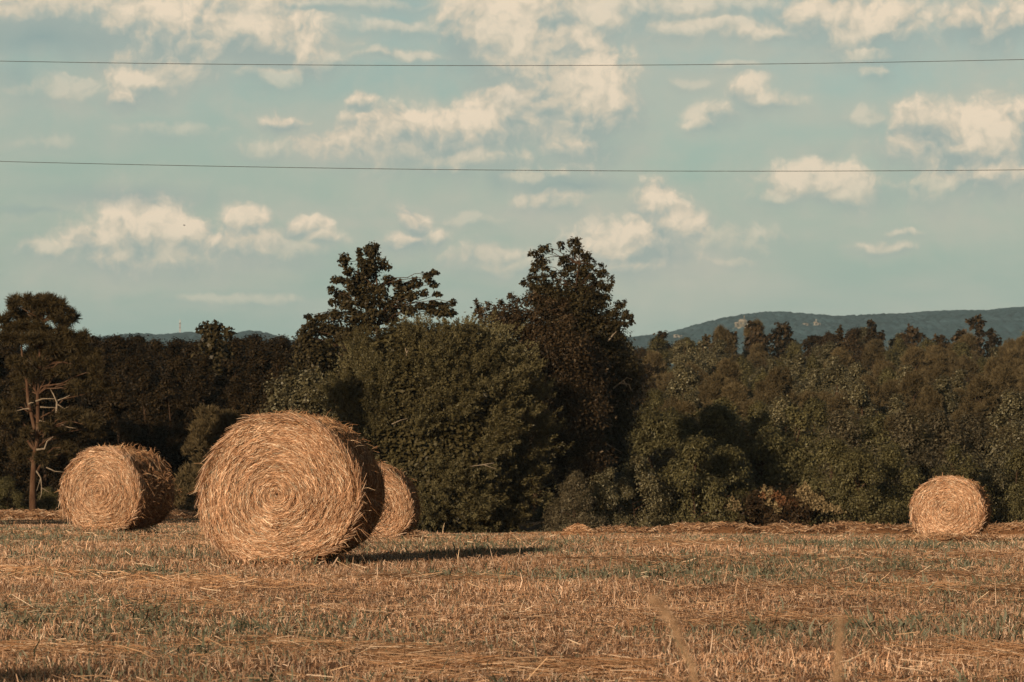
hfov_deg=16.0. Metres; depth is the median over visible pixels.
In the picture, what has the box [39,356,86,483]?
dark tree
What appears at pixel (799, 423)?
leafy shrub
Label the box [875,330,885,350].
conifer tree
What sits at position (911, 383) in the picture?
pine tree
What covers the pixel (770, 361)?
poplar tree
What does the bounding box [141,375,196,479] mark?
dark tree
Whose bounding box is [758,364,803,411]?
pine tree
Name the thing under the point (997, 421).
leafy shrub
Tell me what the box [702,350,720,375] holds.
poplar tree
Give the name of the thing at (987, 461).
leafy shrub
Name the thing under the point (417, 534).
hay heap
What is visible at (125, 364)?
dark tree
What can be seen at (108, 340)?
dark tree
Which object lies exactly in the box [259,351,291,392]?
dark tree
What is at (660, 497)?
leafy shrub
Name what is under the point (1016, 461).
leafy shrub
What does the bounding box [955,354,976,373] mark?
pine tree
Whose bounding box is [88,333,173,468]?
dark tree
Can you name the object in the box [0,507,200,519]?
hay windrow
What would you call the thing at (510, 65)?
power line
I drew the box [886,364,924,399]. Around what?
poplar tree
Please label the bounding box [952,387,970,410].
pine tree
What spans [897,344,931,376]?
pine tree
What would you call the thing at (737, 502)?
sumac shrub
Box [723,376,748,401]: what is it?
pine tree
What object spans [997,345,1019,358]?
pine tree
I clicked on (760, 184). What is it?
sky
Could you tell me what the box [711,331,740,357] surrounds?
bronze tree
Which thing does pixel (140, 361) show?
dark tree
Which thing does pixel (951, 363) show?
pine tree
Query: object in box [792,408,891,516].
leafy shrub
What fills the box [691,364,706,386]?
pine tree
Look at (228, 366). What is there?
dark tree
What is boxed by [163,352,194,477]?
dark tree
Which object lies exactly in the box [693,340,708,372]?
poplar tree
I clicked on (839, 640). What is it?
grass stalk
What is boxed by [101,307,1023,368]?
hills
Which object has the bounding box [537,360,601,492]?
dark tree
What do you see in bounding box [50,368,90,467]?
dark tree
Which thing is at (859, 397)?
poplar tree
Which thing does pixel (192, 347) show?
dark tree
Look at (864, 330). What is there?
poplar tree
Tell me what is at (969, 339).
pine tree
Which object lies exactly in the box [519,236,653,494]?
tall tree
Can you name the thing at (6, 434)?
dark tree
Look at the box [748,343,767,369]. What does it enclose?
pine tree
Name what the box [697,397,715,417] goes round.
pine tree
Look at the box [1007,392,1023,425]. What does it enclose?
poplar tree
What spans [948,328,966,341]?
bronze tree
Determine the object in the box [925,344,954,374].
pine tree
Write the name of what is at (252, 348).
dark tree
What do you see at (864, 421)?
leafy tree
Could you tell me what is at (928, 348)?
pine tree
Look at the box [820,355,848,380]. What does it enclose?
poplar tree
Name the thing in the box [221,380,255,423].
dark tree
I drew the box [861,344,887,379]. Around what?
pine tree
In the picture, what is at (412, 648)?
loose straw
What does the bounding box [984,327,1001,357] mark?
bronze tree
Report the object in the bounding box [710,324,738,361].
pine tree
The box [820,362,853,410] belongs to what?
poplar tree
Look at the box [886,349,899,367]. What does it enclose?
leafy tree
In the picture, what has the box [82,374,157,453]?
dark tree
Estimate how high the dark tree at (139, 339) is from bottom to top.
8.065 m
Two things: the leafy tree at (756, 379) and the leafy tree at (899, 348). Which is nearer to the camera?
the leafy tree at (756, 379)
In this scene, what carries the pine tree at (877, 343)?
on the ground at (333, 664)
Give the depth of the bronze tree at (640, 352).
281.16 m
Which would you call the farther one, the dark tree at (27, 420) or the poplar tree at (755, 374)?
the poplar tree at (755, 374)
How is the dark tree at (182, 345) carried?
on the ground at (333, 664)
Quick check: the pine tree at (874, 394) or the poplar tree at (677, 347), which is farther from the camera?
the poplar tree at (677, 347)
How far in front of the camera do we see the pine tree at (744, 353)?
303.86 m
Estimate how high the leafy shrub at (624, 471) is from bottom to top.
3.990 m
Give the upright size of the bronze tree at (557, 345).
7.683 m
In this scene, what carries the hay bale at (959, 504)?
on the ground at (333, 664)
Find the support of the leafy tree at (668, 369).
on the ground at (333, 664)
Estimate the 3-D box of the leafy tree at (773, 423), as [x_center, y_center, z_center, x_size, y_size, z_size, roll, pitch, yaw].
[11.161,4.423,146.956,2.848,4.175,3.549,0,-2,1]
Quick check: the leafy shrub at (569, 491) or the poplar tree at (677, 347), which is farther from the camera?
the poplar tree at (677, 347)
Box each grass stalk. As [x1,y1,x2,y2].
[646,593,698,681]
[829,614,846,681]
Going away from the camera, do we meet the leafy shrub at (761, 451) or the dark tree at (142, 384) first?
the leafy shrub at (761, 451)
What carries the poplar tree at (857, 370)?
on the ground at (333, 664)
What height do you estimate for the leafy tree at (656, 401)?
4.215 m
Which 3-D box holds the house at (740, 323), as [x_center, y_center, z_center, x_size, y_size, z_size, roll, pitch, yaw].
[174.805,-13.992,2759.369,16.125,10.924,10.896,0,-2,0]
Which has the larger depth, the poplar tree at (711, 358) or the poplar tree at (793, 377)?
the poplar tree at (711, 358)
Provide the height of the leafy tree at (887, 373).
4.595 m
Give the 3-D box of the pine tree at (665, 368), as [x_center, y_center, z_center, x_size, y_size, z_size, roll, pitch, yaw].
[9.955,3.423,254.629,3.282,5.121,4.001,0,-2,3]
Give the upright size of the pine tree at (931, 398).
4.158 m
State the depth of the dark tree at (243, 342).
157.97 m
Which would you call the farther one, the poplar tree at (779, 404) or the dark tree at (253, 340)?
the dark tree at (253, 340)
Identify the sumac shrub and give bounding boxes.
[710,492,765,525]
[743,484,800,525]
[759,479,847,525]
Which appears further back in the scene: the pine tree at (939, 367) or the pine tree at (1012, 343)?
the pine tree at (1012, 343)
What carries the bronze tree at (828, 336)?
on the ground at (333, 664)
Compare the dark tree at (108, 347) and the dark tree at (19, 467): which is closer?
the dark tree at (19, 467)
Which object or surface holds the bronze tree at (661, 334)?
on the ground at (333, 664)
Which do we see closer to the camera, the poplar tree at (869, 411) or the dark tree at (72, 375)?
the dark tree at (72, 375)
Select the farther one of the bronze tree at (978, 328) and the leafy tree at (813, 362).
the bronze tree at (978, 328)
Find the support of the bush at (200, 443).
on the ground at (333, 664)
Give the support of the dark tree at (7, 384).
on the ground at (333, 664)
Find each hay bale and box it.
[54,442,181,532]
[188,409,393,565]
[369,461,424,538]
[907,472,992,535]
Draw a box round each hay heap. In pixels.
[403,528,426,539]
[561,523,598,535]
[893,529,1017,542]
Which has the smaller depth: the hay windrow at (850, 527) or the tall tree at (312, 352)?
the hay windrow at (850, 527)
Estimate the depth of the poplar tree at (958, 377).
205.54 m
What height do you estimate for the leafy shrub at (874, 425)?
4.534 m
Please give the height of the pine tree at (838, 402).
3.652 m
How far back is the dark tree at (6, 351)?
138.51 m
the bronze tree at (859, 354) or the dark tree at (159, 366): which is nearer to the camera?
the dark tree at (159, 366)
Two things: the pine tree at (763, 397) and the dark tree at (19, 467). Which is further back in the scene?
the pine tree at (763, 397)
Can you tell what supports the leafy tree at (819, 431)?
on the ground at (333, 664)
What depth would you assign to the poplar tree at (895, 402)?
164.05 m
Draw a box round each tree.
[0,291,116,510]
[0,344,48,484]
[0,365,14,476]
[0,369,61,505]
[0,373,52,507]
[0,396,19,500]
[5,373,69,509]
[36,391,107,500]
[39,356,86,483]
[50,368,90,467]
[75,381,114,448]
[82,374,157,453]
[84,340,107,370]
[86,351,139,439]
[86,353,117,438]
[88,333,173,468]
[89,333,103,343]
[91,340,115,355]
[102,334,129,354]
[109,352,177,476]
[123,366,174,479]
[128,333,148,352]
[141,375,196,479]
[144,337,167,359]
[151,339,191,429]
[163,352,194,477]
[164,336,189,354]
[164,372,224,508]
[165,339,189,358]
[165,353,229,504]
[167,339,204,472]
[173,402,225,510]
[188,319,237,379]
[190,407,240,509]
[215,357,254,413]
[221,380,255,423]
[224,336,251,362]
[225,338,250,372]
[235,375,269,420]
[237,341,275,412]
[239,345,276,411]
[243,335,260,353]
[244,331,266,342]
[255,366,340,421]
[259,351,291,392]
[263,336,283,347]
[263,375,285,412]
[268,338,295,369]
[270,333,291,343]
[286,240,458,405]
[290,337,297,362]
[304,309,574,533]
[464,290,624,517]
[485,345,547,505]
[513,360,559,514]
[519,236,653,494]
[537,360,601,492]
[537,366,559,493]
[588,347,630,474]
[605,350,648,406]
[617,407,645,463]
[619,332,649,408]
[632,347,647,360]
[639,364,656,391]
[640,388,666,413]
[642,349,667,388]
[643,336,674,367]
[651,330,673,365]
[657,353,675,373]
[657,357,667,382]
[657,371,687,396]
[663,361,700,402]
[663,407,680,438]
[668,338,685,367]
[671,343,701,369]
[673,400,700,431]
[674,337,697,357]
[676,379,698,399]
[683,390,702,419]
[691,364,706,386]
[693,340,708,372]
[694,373,725,408]
[696,334,711,350]
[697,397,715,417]
[700,395,743,440]
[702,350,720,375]
[703,338,732,372]
[706,357,750,402]
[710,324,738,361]
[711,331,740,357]
[720,381,748,423]
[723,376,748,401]
[737,366,750,386]
[740,392,778,427]
[741,320,776,352]
[742,318,771,355]
[742,351,749,358]
[744,400,774,446]
[746,369,767,399]
[747,353,767,373]
[747,371,761,381]
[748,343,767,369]
[751,380,772,397]
[755,356,777,374]
[755,393,805,483]
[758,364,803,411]
[763,405,803,435]
[768,321,799,363]
[779,341,803,362]
[782,368,797,406]
[784,359,798,377]
[786,353,820,387]
[796,368,830,408]
[798,390,819,409]
[800,334,823,352]
[800,353,827,380]
[801,396,834,433]
[802,347,811,358]
[806,343,822,362]
[813,428,827,438]
[816,340,836,366]
[816,389,834,413]
[817,330,839,346]
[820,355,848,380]
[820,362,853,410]
[822,346,854,378]
[827,389,851,424]
[828,381,836,393]
[831,379,877,437]
[835,324,845,347]
[842,325,872,366]
[844,361,872,400]
[845,416,876,438]
[847,327,870,354]
[847,349,872,370]
[847,373,888,416]
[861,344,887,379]
[862,407,884,421]
[863,319,877,343]
[869,338,885,353]
[869,357,887,380]
[872,360,897,387]
[872,379,899,407]
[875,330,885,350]
[876,367,897,386]
[877,394,906,419]
[878,413,917,467]
[882,352,897,368]
[886,333,900,350]
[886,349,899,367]
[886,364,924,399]
[886,370,926,409]
[889,323,926,351]
[891,336,907,363]
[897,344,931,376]
[911,415,937,451]
[916,384,945,418]
[922,354,952,388]
[924,344,937,353]
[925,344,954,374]
[931,333,950,348]
[932,373,961,421]
[938,408,971,455]
[945,348,956,371]
[947,340,977,370]
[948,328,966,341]
[949,369,969,395]
[951,342,974,360]
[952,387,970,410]
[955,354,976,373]
[956,331,981,364]
[956,356,980,381]
[957,374,1002,432]
[965,313,986,355]
[983,347,999,361]
[983,355,1017,388]
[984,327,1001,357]
[984,388,1023,447]
[985,423,1003,441]
[987,363,1020,402]
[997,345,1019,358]
[997,426,1019,457]
[1000,337,1019,350]
[1002,348,1023,377]
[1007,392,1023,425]
[1014,336,1023,359]
[1015,364,1023,388]
[1017,374,1023,386]
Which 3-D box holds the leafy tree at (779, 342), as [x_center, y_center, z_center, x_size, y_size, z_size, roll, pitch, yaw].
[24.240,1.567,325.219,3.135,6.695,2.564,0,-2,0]
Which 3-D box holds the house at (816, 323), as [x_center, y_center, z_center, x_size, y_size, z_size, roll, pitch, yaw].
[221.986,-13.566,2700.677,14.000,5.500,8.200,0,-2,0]
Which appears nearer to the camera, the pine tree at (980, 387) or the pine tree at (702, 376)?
the pine tree at (980, 387)
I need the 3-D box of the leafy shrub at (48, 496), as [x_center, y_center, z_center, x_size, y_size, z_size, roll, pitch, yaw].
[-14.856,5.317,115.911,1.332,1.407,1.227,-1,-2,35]
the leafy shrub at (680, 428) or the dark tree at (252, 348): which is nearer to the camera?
the leafy shrub at (680, 428)
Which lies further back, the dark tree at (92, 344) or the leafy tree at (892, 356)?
the leafy tree at (892, 356)
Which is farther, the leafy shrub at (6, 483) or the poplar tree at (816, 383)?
the poplar tree at (816, 383)
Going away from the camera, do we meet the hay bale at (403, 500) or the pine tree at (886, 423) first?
the hay bale at (403, 500)
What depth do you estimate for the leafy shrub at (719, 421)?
127.61 m
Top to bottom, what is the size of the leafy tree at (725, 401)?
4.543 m
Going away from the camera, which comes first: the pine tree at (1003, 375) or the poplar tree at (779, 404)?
the poplar tree at (779, 404)
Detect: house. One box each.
[673,334,682,337]
[732,315,748,328]
[803,319,820,325]
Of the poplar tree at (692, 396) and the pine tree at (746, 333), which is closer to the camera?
the poplar tree at (692, 396)
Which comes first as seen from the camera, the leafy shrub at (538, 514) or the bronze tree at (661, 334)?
the leafy shrub at (538, 514)
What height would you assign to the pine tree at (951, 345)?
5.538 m
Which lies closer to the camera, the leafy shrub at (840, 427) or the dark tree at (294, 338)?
the leafy shrub at (840, 427)
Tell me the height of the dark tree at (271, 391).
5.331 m
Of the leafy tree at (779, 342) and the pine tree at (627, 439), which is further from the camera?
the leafy tree at (779, 342)
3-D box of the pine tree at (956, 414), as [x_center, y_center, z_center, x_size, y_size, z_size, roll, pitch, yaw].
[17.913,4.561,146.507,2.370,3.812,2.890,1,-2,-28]
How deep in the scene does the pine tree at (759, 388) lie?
185.85 m
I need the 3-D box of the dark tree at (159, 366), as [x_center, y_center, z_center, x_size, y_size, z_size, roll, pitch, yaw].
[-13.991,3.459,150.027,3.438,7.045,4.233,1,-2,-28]
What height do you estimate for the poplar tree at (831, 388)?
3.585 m
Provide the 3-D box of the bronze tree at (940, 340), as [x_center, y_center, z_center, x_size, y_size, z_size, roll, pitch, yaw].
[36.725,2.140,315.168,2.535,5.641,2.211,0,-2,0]
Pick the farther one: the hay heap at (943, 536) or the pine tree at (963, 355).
the pine tree at (963, 355)
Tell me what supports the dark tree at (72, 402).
on the ground at (333, 664)
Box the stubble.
[0,516,1023,681]
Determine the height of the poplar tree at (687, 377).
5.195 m
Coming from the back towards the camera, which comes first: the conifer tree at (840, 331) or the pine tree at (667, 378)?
the conifer tree at (840, 331)
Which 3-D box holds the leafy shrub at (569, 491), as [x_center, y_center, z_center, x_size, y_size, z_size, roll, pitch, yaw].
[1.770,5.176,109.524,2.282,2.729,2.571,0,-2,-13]
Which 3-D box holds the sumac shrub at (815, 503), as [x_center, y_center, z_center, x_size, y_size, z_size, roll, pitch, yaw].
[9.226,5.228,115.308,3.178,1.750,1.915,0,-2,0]
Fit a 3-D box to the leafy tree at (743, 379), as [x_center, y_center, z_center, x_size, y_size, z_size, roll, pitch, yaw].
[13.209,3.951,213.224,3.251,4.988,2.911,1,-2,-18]
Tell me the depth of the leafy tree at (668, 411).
139.99 m
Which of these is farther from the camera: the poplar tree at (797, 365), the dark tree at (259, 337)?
the poplar tree at (797, 365)
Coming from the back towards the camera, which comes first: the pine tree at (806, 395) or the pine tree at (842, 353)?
the pine tree at (842, 353)
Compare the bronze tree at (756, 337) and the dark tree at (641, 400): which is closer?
the dark tree at (641, 400)
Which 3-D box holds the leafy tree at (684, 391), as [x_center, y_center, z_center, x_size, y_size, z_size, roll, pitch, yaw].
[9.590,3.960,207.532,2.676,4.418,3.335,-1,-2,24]
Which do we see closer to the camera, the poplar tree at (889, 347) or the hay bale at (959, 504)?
the hay bale at (959, 504)
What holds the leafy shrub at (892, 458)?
on the ground at (333, 664)
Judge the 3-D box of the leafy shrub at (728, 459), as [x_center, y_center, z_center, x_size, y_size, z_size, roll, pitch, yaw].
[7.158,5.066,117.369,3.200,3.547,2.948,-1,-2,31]
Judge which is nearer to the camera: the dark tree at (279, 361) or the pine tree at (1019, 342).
the dark tree at (279, 361)
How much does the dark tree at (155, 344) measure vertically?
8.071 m
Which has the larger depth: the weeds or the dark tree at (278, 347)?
the dark tree at (278, 347)
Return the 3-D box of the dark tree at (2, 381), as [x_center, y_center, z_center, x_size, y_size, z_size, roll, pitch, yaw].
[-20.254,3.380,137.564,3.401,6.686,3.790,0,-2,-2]
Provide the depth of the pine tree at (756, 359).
271.22 m
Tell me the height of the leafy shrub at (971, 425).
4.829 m
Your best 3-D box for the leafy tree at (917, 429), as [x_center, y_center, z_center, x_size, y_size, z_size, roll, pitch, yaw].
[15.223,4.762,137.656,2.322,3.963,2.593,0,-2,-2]
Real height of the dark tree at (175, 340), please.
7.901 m
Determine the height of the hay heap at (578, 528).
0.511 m
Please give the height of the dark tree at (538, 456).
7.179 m
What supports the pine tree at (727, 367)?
on the ground at (333, 664)
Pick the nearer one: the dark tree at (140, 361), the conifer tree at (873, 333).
the dark tree at (140, 361)
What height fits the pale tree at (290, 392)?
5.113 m
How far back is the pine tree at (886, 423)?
131.96 m
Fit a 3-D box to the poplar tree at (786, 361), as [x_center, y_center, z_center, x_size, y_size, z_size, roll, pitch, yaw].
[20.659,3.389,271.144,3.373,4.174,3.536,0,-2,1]
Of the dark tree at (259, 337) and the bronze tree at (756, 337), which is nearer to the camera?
the dark tree at (259, 337)
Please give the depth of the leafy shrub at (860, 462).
115.04 m
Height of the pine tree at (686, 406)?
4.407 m
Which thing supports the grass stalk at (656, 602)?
on the ground at (333, 664)
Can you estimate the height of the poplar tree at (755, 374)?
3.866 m
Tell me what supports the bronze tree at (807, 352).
on the ground at (333, 664)
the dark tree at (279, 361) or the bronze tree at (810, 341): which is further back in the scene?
the bronze tree at (810, 341)
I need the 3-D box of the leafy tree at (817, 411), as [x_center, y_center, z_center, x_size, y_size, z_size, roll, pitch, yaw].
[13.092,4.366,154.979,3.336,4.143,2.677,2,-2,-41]
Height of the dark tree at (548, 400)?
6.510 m
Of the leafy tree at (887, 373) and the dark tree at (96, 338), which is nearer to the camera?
the dark tree at (96, 338)
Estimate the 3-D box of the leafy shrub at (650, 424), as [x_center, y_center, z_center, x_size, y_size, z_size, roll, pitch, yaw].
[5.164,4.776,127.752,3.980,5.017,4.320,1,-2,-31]
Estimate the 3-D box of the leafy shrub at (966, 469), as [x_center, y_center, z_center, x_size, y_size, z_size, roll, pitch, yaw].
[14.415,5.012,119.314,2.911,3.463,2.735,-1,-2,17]
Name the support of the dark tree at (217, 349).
on the ground at (333, 664)
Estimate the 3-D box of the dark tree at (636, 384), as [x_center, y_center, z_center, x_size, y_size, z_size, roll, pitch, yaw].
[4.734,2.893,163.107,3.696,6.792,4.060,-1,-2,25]
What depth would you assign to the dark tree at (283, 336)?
180.92 m
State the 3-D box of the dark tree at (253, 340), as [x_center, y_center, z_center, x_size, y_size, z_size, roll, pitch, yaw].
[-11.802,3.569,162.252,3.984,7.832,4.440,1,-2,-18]
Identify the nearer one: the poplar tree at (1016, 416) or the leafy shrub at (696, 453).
the leafy shrub at (696, 453)
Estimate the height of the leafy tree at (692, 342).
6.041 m
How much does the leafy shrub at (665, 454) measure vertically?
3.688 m
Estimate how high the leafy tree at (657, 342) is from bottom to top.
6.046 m
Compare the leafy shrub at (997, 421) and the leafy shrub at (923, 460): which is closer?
the leafy shrub at (923, 460)
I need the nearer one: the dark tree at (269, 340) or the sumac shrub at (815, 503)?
the sumac shrub at (815, 503)
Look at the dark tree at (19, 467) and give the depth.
128.35 m
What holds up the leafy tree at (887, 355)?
on the ground at (333, 664)
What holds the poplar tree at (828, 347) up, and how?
on the ground at (333, 664)
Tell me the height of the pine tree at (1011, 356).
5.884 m
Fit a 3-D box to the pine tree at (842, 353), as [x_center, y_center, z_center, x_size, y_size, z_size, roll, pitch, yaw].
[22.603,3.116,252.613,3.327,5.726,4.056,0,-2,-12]
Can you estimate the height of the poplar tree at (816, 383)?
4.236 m
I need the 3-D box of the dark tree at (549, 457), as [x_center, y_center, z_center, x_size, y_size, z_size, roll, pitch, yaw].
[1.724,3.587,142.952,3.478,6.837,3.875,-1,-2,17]
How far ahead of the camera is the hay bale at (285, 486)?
35.35 m
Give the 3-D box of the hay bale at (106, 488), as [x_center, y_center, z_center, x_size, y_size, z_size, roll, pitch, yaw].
[-6.963,2.630,64.539,1.930,1.714,1.552,-1,-2,26]
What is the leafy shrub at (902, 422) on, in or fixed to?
on the ground at (333, 664)
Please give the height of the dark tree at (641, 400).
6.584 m
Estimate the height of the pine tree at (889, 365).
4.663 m
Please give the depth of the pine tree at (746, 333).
327.24 m
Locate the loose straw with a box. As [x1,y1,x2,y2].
[0,518,1023,681]
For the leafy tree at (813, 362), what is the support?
on the ground at (333, 664)
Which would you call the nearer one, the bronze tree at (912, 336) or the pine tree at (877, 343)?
the pine tree at (877, 343)
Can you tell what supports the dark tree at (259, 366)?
on the ground at (333, 664)
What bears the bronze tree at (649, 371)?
on the ground at (333, 664)
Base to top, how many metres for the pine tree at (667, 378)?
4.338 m
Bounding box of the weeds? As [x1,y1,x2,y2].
[0,526,1022,681]
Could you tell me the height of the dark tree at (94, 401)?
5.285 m
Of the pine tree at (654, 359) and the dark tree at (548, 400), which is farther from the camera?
the pine tree at (654, 359)
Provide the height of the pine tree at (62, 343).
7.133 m
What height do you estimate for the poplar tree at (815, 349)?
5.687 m
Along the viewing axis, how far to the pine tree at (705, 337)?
314.68 m
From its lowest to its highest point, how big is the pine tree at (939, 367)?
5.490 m
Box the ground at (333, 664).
[0,500,1023,681]
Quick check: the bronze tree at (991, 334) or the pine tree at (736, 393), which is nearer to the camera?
the pine tree at (736, 393)
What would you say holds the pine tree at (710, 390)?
on the ground at (333, 664)
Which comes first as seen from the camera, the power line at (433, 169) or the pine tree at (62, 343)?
the power line at (433, 169)
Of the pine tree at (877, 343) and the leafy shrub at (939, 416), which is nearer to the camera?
the leafy shrub at (939, 416)
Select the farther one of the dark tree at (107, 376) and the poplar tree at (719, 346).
the poplar tree at (719, 346)
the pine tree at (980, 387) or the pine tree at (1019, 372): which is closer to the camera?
the pine tree at (980, 387)
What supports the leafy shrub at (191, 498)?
on the ground at (333, 664)
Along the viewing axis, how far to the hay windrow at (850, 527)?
101.86 m
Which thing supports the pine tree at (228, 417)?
on the ground at (333, 664)
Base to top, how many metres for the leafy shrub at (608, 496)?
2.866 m
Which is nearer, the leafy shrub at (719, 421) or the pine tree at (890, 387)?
the leafy shrub at (719, 421)
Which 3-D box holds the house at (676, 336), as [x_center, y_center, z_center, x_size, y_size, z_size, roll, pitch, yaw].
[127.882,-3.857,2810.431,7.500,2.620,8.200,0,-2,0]
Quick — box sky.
[0,0,1023,350]
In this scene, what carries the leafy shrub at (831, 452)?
on the ground at (333, 664)
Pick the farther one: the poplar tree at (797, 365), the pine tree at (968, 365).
the pine tree at (968, 365)
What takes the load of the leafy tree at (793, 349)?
on the ground at (333, 664)
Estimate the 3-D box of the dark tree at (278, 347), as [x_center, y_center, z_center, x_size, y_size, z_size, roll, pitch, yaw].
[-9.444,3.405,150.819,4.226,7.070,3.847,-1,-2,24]
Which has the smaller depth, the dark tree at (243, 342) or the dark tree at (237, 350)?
the dark tree at (237, 350)
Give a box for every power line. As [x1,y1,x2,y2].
[0,161,980,170]
[8,59,1023,65]
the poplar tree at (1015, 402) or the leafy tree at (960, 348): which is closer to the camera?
the poplar tree at (1015, 402)
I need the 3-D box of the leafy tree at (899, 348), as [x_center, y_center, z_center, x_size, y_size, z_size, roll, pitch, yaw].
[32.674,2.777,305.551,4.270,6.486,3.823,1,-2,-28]
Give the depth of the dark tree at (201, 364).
136.76 m
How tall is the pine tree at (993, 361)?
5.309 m
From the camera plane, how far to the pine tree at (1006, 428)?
138.84 m
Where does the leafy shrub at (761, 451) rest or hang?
on the ground at (333, 664)
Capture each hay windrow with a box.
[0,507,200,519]
[591,519,1023,534]
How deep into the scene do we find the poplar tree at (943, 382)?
181.41 m
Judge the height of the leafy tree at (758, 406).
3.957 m
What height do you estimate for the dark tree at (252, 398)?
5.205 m
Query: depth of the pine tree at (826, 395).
191.24 m
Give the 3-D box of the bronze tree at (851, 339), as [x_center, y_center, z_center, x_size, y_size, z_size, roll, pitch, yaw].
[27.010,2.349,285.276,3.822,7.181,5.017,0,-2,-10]
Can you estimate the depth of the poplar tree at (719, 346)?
280.90 m
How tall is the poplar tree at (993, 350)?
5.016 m
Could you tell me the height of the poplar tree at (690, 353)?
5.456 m
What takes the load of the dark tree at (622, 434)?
on the ground at (333, 664)
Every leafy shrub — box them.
[0,474,28,510]
[36,486,59,510]
[180,491,199,512]
[528,495,568,528]
[541,468,609,531]
[547,430,639,523]
[565,465,643,528]
[601,454,683,527]
[613,406,681,516]
[617,445,709,524]
[624,410,716,509]
[656,430,753,524]
[676,401,762,498]
[695,443,762,525]
[706,409,801,517]
[756,403,836,514]
[783,432,873,526]
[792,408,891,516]
[825,447,909,524]
[849,411,910,509]
[854,439,925,524]
[872,407,949,491]
[884,448,943,522]
[916,406,986,492]
[917,441,997,521]
[934,409,1014,509]
[964,411,1023,510]
[973,455,1023,523]
[982,444,1023,522]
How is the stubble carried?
on the ground at (333, 664)
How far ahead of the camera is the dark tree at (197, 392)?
132.63 m
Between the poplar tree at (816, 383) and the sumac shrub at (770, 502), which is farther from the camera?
the poplar tree at (816, 383)
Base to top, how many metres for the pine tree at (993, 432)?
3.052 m
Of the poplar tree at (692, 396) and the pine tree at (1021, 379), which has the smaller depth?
the poplar tree at (692, 396)
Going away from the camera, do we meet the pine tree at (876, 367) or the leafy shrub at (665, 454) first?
the leafy shrub at (665, 454)
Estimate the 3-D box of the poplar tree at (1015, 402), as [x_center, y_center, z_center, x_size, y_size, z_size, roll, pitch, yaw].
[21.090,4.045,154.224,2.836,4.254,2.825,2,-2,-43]

